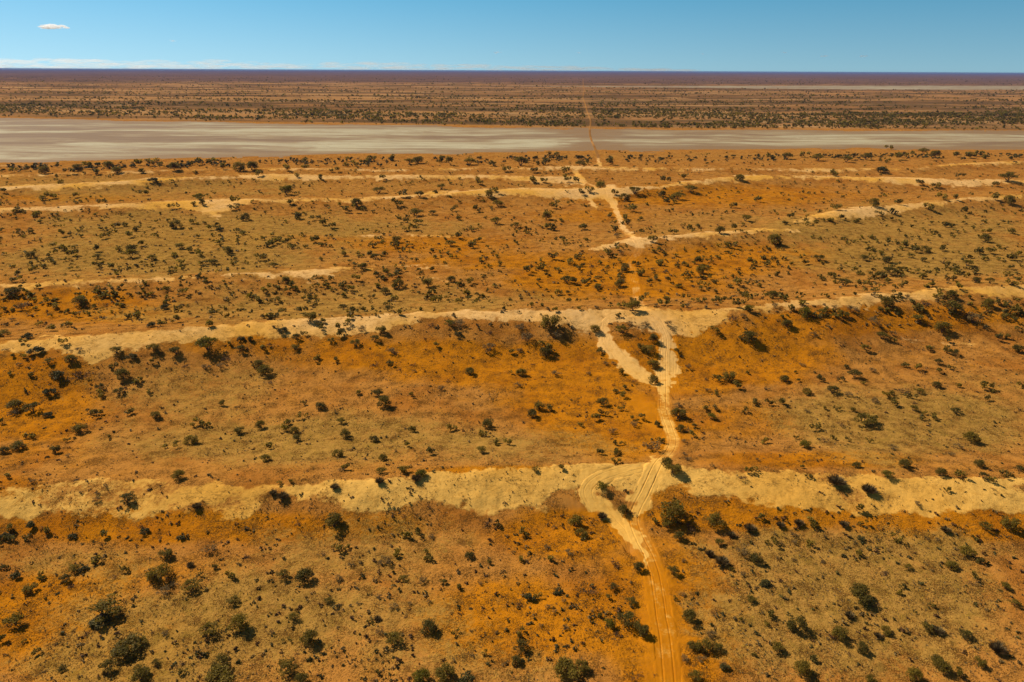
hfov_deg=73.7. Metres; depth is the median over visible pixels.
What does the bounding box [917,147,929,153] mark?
spreading shrub
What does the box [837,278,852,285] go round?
spreading shrub
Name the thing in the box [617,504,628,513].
olive shrub
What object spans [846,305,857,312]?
dry bush
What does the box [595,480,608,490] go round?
spreading shrub
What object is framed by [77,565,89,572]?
shrub
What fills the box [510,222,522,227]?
spreading shrub
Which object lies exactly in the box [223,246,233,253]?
olive shrub
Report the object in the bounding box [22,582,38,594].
olive shrub
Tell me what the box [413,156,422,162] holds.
olive shrub
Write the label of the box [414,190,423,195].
spreading shrub
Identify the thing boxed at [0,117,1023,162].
salt lake
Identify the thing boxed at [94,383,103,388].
spreading shrub
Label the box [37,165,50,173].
olive shrub
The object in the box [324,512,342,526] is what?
olive shrub
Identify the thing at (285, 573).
spreading shrub
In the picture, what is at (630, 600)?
spreading shrub
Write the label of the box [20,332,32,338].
shrub
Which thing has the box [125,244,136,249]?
olive shrub
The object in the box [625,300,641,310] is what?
olive shrub
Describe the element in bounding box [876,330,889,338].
spreading shrub
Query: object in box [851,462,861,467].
olive shrub
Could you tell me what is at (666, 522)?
spreading shrub
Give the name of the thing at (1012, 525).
olive shrub
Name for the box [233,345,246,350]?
spreading shrub
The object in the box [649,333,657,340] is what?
olive shrub
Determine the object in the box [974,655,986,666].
olive shrub
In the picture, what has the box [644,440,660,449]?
dry bush
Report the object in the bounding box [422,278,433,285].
olive shrub
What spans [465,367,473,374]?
olive shrub
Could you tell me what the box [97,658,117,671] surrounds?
spreading shrub
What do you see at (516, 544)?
saltbushes
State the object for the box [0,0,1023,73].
sky
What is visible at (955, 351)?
spreading shrub
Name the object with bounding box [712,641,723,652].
spreading shrub
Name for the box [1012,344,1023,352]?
olive shrub
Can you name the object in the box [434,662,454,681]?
olive shrub
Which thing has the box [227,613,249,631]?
olive shrub
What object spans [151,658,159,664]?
spreading shrub
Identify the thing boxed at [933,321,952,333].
olive shrub
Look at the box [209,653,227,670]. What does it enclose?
olive shrub
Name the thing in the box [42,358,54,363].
spreading shrub
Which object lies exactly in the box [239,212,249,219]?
olive shrub
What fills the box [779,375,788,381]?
olive shrub
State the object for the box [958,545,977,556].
spreading shrub
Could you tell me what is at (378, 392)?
spreading shrub
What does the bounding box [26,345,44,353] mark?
shrub
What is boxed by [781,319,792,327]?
olive shrub
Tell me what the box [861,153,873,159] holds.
spreading shrub
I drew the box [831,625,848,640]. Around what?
olive shrub
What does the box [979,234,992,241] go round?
olive shrub
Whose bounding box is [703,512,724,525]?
spreading shrub
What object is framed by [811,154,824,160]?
spreading shrub
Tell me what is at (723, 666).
shrub
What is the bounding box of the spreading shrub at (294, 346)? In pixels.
[290,344,300,349]
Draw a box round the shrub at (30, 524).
[25,521,34,527]
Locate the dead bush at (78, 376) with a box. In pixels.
[67,370,89,380]
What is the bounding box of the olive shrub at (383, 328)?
[375,325,385,332]
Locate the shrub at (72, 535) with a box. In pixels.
[66,533,76,538]
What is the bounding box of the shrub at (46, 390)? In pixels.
[42,388,56,394]
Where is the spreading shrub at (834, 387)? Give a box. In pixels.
[827,385,839,393]
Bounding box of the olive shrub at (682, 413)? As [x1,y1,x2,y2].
[670,408,686,418]
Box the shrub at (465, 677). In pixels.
[457,670,474,681]
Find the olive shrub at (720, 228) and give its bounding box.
[715,226,724,232]
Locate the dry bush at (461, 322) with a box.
[452,319,464,326]
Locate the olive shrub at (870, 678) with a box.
[866,673,877,681]
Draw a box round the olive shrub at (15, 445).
[9,439,26,449]
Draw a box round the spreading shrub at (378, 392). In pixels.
[371,388,383,395]
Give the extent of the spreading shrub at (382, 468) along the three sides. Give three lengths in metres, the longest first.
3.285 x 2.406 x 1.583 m
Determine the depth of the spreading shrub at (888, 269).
325.69 m
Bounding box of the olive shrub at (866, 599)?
[853,588,872,606]
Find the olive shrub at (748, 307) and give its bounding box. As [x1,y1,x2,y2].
[744,305,754,310]
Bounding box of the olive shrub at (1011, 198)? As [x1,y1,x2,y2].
[1003,194,1016,203]
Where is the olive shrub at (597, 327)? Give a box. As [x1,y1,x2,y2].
[590,324,600,331]
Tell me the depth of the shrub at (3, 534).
140.52 m
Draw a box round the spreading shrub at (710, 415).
[707,413,716,418]
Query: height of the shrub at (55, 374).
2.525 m
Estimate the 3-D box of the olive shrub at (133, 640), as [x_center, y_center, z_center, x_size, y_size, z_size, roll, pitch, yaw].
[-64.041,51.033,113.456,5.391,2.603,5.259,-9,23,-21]
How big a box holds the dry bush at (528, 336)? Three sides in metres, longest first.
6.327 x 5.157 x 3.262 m
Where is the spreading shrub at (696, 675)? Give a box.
[688,670,702,681]
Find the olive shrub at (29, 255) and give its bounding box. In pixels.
[24,251,35,257]
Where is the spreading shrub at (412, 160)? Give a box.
[404,158,414,162]
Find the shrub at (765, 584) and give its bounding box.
[760,579,768,586]
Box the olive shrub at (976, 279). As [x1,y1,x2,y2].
[972,276,981,282]
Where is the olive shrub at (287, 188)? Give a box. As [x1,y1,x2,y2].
[278,184,293,194]
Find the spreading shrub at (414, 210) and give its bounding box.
[407,208,422,215]
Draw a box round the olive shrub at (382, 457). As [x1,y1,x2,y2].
[378,454,387,460]
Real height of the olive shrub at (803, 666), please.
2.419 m
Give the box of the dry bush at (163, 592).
[156,584,170,596]
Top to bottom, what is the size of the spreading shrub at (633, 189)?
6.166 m
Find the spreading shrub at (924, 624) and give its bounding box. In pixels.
[922,621,932,632]
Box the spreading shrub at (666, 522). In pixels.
[661,518,675,526]
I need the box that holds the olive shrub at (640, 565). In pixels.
[633,561,644,571]
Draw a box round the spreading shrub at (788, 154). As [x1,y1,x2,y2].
[782,152,793,158]
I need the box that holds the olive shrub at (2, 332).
[0,329,11,336]
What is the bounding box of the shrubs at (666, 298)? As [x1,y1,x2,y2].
[0,150,1023,317]
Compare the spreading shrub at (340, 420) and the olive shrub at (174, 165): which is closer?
the spreading shrub at (340, 420)
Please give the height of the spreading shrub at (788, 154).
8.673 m
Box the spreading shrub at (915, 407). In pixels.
[910,405,917,410]
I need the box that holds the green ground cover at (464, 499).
[0,317,1023,681]
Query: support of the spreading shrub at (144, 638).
on the ground at (456, 512)
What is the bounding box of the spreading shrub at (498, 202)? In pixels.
[492,200,503,205]
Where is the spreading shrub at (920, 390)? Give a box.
[913,388,925,393]
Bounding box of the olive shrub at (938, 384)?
[931,381,942,387]
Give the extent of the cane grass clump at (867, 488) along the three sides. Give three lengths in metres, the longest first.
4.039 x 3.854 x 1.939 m
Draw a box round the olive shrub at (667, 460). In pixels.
[660,457,672,465]
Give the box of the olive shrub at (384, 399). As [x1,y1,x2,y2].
[376,395,391,405]
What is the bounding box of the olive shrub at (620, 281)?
[614,279,623,286]
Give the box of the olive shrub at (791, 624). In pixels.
[785,615,807,634]
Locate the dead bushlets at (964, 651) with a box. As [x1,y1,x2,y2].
[0,309,1023,681]
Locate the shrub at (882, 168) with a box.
[876,166,888,171]
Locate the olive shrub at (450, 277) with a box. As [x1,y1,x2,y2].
[446,275,455,281]
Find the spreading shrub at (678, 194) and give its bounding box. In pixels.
[673,192,686,199]
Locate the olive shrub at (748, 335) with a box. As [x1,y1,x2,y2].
[738,330,758,341]
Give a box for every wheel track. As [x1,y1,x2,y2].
[574,84,682,681]
[580,463,643,551]
[600,312,654,381]
[666,337,682,398]
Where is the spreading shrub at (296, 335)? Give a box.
[291,333,300,338]
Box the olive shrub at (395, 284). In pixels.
[391,278,403,287]
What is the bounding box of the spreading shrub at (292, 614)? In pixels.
[288,610,300,619]
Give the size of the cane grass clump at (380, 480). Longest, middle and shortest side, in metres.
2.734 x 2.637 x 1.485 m
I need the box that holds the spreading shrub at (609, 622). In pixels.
[603,617,615,627]
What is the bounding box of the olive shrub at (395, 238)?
[392,236,401,241]
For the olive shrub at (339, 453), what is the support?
on the ground at (456, 512)
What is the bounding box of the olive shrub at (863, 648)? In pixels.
[857,641,868,654]
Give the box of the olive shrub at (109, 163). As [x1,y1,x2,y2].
[103,161,113,168]
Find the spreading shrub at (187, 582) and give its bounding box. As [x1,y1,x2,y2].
[179,578,201,590]
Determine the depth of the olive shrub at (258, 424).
184.51 m
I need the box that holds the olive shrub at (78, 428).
[71,423,87,432]
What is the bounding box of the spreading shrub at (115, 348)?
[109,346,121,352]
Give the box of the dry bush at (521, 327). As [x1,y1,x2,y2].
[515,322,524,329]
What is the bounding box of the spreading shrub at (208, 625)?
[198,621,221,634]
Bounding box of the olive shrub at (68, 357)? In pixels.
[63,354,77,362]
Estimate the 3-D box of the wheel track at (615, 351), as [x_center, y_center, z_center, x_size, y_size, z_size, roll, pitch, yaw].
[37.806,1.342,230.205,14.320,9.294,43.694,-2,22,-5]
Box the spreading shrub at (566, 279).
[560,275,569,282]
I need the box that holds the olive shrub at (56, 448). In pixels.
[49,445,60,453]
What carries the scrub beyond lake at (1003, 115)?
on the ground at (456, 512)
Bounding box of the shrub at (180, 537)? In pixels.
[176,535,184,539]
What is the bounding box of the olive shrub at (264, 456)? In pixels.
[260,453,271,461]
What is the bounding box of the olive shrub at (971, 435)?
[962,431,982,441]
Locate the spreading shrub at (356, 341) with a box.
[350,339,359,345]
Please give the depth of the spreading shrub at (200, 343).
222.47 m
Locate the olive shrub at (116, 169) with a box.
[111,167,122,172]
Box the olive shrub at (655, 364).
[647,359,659,367]
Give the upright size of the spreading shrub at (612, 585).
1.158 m
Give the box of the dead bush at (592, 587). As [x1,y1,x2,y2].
[583,585,597,593]
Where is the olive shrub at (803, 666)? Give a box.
[793,659,812,677]
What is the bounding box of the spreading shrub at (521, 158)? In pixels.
[513,156,528,165]
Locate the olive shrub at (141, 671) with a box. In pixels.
[130,664,151,681]
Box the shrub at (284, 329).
[276,327,288,332]
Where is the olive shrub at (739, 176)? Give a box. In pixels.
[733,174,743,180]
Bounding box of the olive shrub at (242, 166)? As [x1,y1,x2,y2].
[232,161,245,170]
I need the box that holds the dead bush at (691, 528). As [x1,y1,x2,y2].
[686,521,694,531]
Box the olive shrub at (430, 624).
[421,618,438,633]
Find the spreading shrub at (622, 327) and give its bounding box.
[615,325,628,332]
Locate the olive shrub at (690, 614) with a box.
[681,609,695,622]
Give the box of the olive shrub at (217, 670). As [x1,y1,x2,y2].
[204,661,233,681]
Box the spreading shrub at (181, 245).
[174,243,183,248]
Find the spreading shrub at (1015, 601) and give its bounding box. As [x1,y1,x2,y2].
[1008,599,1021,607]
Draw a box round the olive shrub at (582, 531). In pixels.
[574,527,587,538]
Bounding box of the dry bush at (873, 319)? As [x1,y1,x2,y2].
[867,317,882,325]
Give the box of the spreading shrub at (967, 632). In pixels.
[958,628,975,639]
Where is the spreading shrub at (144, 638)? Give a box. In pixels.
[139,635,147,643]
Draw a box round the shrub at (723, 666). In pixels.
[719,663,730,669]
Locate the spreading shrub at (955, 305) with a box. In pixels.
[939,300,966,310]
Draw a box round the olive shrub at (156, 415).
[150,411,160,418]
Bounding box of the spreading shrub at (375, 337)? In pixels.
[370,335,379,340]
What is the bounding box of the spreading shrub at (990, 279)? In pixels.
[985,277,994,282]
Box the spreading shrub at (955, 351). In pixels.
[948,348,959,354]
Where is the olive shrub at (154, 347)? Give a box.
[146,343,159,351]
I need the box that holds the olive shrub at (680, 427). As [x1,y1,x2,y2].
[675,424,684,431]
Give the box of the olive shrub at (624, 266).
[620,263,629,270]
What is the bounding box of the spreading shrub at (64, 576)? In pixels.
[58,574,71,581]
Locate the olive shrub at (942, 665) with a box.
[931,657,952,672]
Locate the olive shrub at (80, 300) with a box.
[71,295,88,305]
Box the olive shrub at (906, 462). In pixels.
[898,458,912,467]
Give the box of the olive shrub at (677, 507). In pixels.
[660,499,685,522]
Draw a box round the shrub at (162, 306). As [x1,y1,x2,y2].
[160,304,167,309]
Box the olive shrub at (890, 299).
[879,295,894,305]
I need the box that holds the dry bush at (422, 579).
[419,575,426,583]
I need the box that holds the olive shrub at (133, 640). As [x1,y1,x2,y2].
[109,632,143,662]
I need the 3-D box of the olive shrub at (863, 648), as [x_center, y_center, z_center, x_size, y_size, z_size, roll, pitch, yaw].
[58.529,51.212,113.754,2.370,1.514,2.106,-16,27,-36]
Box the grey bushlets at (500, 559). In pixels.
[0,313,1023,681]
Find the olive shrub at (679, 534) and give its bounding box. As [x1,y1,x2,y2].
[672,531,685,541]
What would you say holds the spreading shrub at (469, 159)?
on the ground at (456, 512)
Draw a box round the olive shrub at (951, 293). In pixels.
[946,290,958,296]
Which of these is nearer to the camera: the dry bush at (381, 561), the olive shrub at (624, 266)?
the dry bush at (381, 561)
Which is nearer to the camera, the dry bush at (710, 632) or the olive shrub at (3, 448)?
the dry bush at (710, 632)
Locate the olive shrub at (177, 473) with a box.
[170,469,184,479]
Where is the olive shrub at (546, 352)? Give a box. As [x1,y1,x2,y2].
[539,347,552,355]
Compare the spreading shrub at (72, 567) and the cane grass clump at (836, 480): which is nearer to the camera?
the spreading shrub at (72, 567)
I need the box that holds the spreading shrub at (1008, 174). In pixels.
[998,171,1017,181]
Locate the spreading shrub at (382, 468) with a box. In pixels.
[376,467,386,473]
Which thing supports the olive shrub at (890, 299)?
on the ground at (456, 512)
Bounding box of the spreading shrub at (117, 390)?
[112,387,123,393]
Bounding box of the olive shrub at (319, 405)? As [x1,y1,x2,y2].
[315,401,326,410]
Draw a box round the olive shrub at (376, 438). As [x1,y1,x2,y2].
[369,435,379,442]
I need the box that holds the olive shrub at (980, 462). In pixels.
[973,459,986,467]
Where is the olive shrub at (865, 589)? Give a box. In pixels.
[847,581,870,597]
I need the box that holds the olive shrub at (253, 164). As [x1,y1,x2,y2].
[247,161,258,169]
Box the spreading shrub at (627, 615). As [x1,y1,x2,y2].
[617,610,639,626]
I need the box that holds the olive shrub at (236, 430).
[233,426,244,433]
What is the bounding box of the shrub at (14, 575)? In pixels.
[7,572,21,578]
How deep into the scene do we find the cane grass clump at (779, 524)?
143.25 m
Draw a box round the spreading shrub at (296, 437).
[292,434,300,440]
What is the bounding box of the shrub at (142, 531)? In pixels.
[138,527,150,534]
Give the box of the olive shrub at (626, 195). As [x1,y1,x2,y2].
[619,193,630,200]
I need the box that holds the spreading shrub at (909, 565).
[903,563,913,569]
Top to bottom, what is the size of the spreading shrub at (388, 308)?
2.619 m
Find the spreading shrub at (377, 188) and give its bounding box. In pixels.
[372,186,385,192]
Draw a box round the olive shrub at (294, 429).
[290,427,298,432]
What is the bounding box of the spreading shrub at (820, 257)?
[812,255,824,260]
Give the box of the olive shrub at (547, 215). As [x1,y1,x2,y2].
[541,210,551,218]
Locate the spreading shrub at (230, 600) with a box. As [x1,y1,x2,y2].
[225,595,239,604]
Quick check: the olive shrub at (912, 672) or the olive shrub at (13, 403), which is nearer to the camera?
the olive shrub at (912, 672)
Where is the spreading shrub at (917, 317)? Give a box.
[911,314,923,321]
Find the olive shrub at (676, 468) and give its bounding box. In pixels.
[665,463,681,473]
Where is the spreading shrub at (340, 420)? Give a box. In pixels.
[336,417,345,422]
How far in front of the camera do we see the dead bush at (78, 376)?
208.19 m
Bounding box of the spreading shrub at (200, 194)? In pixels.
[192,193,204,199]
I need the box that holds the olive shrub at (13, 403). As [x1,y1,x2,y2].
[5,399,25,411]
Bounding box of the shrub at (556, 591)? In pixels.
[554,586,563,594]
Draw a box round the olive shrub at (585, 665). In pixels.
[575,658,590,674]
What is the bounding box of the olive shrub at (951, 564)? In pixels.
[944,560,958,570]
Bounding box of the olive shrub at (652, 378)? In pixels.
[648,374,658,383]
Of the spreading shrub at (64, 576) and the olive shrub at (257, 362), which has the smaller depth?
the spreading shrub at (64, 576)
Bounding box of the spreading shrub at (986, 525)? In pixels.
[979,521,994,529]
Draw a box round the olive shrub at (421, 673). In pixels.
[411,667,431,681]
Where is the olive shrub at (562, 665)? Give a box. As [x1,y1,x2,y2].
[553,654,580,681]
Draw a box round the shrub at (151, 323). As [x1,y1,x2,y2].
[146,321,154,327]
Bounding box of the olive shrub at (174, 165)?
[168,161,179,169]
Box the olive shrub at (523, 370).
[516,367,526,375]
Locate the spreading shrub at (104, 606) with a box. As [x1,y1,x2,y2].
[87,592,121,623]
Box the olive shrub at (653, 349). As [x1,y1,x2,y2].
[641,345,656,352]
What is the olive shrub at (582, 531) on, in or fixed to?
on the ground at (456, 512)
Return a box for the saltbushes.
[0,310,1022,681]
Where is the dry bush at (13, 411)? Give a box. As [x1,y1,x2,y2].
[7,410,18,415]
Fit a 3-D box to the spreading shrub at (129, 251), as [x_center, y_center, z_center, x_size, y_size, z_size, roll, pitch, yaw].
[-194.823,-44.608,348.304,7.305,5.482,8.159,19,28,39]
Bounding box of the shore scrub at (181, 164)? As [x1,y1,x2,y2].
[0,151,1022,171]
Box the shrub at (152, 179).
[147,177,157,181]
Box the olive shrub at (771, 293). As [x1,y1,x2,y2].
[767,290,778,298]
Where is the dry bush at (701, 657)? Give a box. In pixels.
[697,656,707,662]
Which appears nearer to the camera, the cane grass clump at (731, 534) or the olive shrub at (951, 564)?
the olive shrub at (951, 564)
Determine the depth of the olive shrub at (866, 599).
123.43 m
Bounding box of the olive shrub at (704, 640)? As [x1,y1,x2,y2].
[695,637,712,652]
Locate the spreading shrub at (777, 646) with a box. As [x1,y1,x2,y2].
[771,640,784,651]
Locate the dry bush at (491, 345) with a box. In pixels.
[483,343,495,351]
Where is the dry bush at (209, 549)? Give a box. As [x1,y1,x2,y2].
[202,544,218,553]
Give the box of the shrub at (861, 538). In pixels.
[858,535,864,540]
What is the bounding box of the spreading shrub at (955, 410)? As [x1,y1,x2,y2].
[950,407,962,413]
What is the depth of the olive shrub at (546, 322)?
236.47 m
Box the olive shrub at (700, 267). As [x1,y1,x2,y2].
[696,264,709,272]
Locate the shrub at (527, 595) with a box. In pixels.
[524,592,536,600]
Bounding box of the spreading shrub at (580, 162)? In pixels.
[575,160,584,165]
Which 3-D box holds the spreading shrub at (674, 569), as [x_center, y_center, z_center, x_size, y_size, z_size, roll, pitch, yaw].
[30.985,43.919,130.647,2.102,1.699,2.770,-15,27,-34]
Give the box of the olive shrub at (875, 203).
[869,197,879,206]
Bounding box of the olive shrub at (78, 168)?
[72,163,83,170]
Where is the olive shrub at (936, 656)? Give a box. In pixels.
[930,653,943,662]
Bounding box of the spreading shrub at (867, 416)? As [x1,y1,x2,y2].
[853,412,877,424]
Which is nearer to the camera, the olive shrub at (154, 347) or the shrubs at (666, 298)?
the olive shrub at (154, 347)
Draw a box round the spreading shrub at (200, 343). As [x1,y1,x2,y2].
[194,335,217,349]
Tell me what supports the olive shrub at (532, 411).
on the ground at (456, 512)
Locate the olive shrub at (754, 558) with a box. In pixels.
[749,553,764,563]
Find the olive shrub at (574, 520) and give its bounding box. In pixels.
[567,514,582,526]
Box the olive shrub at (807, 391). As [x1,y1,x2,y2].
[802,387,811,394]
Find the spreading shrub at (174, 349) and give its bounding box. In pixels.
[167,346,179,353]
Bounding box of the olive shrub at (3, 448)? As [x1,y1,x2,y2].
[0,445,9,453]
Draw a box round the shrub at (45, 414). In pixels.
[42,412,52,417]
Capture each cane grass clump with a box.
[185,560,194,566]
[191,502,201,508]
[269,489,276,494]
[277,491,289,498]
[329,483,338,488]
[373,614,381,621]
[374,477,384,483]
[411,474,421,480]
[597,512,607,518]
[705,548,715,555]
[713,554,728,565]
[725,531,736,537]
[743,522,756,530]
[776,521,784,526]
[793,519,804,525]
[827,474,847,485]
[837,520,849,526]
[844,611,854,617]
[861,482,878,493]
[873,631,881,638]
[932,625,944,635]
[940,525,951,531]
[987,641,1009,654]
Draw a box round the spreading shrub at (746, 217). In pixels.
[742,214,751,220]
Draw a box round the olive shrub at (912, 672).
[905,666,923,680]
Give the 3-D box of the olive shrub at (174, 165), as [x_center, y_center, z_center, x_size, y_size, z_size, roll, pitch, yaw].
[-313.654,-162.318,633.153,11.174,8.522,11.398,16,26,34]
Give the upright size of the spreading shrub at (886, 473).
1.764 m
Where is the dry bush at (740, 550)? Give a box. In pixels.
[736,545,750,556]
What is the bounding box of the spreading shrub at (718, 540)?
[714,538,724,545]
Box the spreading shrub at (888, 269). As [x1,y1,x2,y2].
[885,267,899,274]
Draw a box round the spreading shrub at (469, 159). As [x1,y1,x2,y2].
[464,157,476,164]
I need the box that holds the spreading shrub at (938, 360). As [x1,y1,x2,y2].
[934,358,942,363]
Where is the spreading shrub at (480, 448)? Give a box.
[476,446,485,451]
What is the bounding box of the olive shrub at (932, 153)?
[930,150,941,157]
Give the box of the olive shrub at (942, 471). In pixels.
[935,467,946,475]
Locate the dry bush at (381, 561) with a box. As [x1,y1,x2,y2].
[378,555,392,563]
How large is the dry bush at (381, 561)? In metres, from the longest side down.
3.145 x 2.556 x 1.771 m
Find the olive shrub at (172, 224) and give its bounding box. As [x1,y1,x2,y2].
[169,220,183,227]
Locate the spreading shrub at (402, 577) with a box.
[398,575,407,581]
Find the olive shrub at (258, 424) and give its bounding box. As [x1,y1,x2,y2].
[255,419,264,427]
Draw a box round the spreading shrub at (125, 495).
[118,491,134,502]
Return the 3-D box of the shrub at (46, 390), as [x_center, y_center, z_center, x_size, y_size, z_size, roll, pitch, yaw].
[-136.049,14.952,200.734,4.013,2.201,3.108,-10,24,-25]
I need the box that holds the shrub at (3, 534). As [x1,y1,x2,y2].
[0,532,11,540]
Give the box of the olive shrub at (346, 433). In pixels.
[340,428,350,438]
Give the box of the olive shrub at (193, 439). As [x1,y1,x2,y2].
[183,435,198,444]
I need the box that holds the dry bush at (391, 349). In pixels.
[385,347,398,352]
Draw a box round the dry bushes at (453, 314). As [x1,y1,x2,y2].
[0,152,1023,329]
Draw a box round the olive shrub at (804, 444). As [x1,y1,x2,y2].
[799,439,811,448]
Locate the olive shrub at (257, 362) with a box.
[251,359,263,366]
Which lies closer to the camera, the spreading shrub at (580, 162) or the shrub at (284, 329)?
the shrub at (284, 329)
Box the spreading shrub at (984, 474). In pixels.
[979,472,990,477]
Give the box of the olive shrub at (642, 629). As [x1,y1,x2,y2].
[633,621,648,637]
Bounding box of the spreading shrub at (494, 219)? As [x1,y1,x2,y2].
[490,217,501,223]
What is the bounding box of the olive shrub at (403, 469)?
[399,465,409,472]
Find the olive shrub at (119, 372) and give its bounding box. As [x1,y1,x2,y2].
[113,368,130,379]
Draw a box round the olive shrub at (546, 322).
[540,314,561,328]
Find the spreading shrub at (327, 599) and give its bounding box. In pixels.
[324,596,334,603]
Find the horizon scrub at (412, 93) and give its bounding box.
[0,75,1023,98]
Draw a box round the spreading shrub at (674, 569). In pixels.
[667,565,679,574]
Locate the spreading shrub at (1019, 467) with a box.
[1013,465,1023,470]
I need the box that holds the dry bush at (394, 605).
[389,602,398,609]
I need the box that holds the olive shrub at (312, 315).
[303,312,316,320]
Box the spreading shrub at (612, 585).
[608,582,618,588]
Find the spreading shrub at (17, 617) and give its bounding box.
[2,611,25,624]
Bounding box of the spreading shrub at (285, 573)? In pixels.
[275,569,289,577]
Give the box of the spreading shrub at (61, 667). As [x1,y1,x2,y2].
[55,663,66,671]
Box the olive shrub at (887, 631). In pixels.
[881,625,891,635]
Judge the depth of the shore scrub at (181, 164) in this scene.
723.44 m
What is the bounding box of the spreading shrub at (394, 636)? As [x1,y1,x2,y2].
[385,629,403,644]
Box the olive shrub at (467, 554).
[464,551,473,558]
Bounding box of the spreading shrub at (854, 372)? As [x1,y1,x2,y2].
[847,369,863,376]
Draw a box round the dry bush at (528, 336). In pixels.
[520,332,534,340]
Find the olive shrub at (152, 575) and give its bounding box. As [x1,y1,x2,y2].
[145,562,174,583]
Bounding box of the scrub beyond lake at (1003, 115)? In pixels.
[0,94,1023,129]
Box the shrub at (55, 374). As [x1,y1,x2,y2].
[48,370,64,379]
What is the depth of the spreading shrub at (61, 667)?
110.37 m
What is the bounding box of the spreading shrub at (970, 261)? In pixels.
[964,259,973,265]
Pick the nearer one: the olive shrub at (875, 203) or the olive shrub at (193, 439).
the olive shrub at (193, 439)
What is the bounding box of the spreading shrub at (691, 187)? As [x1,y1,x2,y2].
[684,185,697,191]
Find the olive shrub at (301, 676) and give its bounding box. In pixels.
[294,672,308,681]
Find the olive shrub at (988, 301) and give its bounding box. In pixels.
[981,299,995,306]
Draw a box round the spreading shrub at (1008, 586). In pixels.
[1002,583,1011,589]
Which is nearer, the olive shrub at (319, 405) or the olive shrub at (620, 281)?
the olive shrub at (319, 405)
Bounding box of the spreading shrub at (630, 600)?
[625,597,636,605]
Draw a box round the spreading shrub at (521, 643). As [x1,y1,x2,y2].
[513,638,529,651]
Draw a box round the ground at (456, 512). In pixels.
[0,70,1023,681]
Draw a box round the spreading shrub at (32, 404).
[21,401,39,411]
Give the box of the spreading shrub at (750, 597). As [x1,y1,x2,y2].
[746,595,757,602]
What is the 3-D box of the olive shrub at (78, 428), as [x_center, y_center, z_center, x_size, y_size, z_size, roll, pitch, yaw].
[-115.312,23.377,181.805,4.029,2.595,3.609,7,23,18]
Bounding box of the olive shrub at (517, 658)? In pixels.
[511,654,521,665]
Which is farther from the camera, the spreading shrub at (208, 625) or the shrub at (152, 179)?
the shrub at (152, 179)
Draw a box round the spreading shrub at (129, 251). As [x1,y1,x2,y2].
[120,249,139,257]
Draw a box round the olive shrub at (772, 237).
[767,234,782,244]
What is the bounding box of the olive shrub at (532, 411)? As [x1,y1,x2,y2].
[527,408,536,417]
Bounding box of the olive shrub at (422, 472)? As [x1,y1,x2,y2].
[415,468,426,476]
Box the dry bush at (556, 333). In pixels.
[546,329,561,338]
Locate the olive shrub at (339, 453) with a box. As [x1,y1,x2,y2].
[332,449,342,456]
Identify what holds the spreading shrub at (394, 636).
on the ground at (456, 512)
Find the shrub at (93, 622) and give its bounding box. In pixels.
[87,613,111,629]
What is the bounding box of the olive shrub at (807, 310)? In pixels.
[798,306,812,317]
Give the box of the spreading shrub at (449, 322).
[444,320,454,325]
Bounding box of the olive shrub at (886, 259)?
[882,256,892,262]
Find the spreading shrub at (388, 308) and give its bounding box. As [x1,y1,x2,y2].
[382,306,392,310]
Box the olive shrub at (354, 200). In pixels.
[350,198,362,205]
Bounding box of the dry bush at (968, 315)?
[965,311,983,322]
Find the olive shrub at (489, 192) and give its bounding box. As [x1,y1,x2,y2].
[484,189,492,195]
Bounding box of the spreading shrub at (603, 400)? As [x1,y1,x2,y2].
[596,396,609,404]
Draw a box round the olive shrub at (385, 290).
[380,287,389,293]
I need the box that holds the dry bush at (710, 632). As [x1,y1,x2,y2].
[706,630,716,637]
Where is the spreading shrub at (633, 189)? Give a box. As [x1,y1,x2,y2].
[629,186,640,193]
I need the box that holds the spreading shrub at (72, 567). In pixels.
[66,564,80,571]
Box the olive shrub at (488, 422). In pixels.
[482,417,493,427]
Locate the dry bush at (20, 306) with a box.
[14,301,29,308]
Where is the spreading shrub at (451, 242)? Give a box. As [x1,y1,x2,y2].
[444,240,455,245]
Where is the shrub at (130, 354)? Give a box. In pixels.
[126,352,136,358]
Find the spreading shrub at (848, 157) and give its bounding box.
[841,155,852,161]
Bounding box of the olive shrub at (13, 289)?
[3,286,21,295]
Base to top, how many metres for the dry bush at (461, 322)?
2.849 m
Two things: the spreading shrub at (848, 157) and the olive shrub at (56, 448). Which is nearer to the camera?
the olive shrub at (56, 448)
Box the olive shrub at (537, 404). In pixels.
[534,401,544,408]
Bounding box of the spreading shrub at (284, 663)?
[277,656,296,675]
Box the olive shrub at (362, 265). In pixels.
[357,262,368,269]
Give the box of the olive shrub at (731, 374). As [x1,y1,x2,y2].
[722,371,736,380]
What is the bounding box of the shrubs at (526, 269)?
[0,145,1023,676]
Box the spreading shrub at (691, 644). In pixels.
[687,640,697,649]
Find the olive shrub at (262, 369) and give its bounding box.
[256,364,273,374]
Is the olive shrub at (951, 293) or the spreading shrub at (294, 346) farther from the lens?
the olive shrub at (951, 293)
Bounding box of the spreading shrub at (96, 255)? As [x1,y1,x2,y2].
[92,253,102,258]
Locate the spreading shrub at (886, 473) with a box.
[881,470,894,477]
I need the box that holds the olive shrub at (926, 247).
[919,245,931,252]
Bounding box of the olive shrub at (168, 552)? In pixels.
[157,548,172,558]
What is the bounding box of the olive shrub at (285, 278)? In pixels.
[282,276,289,281]
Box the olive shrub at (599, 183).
[596,181,605,187]
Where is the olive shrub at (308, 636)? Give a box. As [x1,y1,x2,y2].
[299,628,317,646]
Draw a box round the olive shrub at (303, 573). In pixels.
[294,566,315,583]
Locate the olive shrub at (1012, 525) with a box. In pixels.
[999,515,1021,530]
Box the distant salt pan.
[452,85,1023,89]

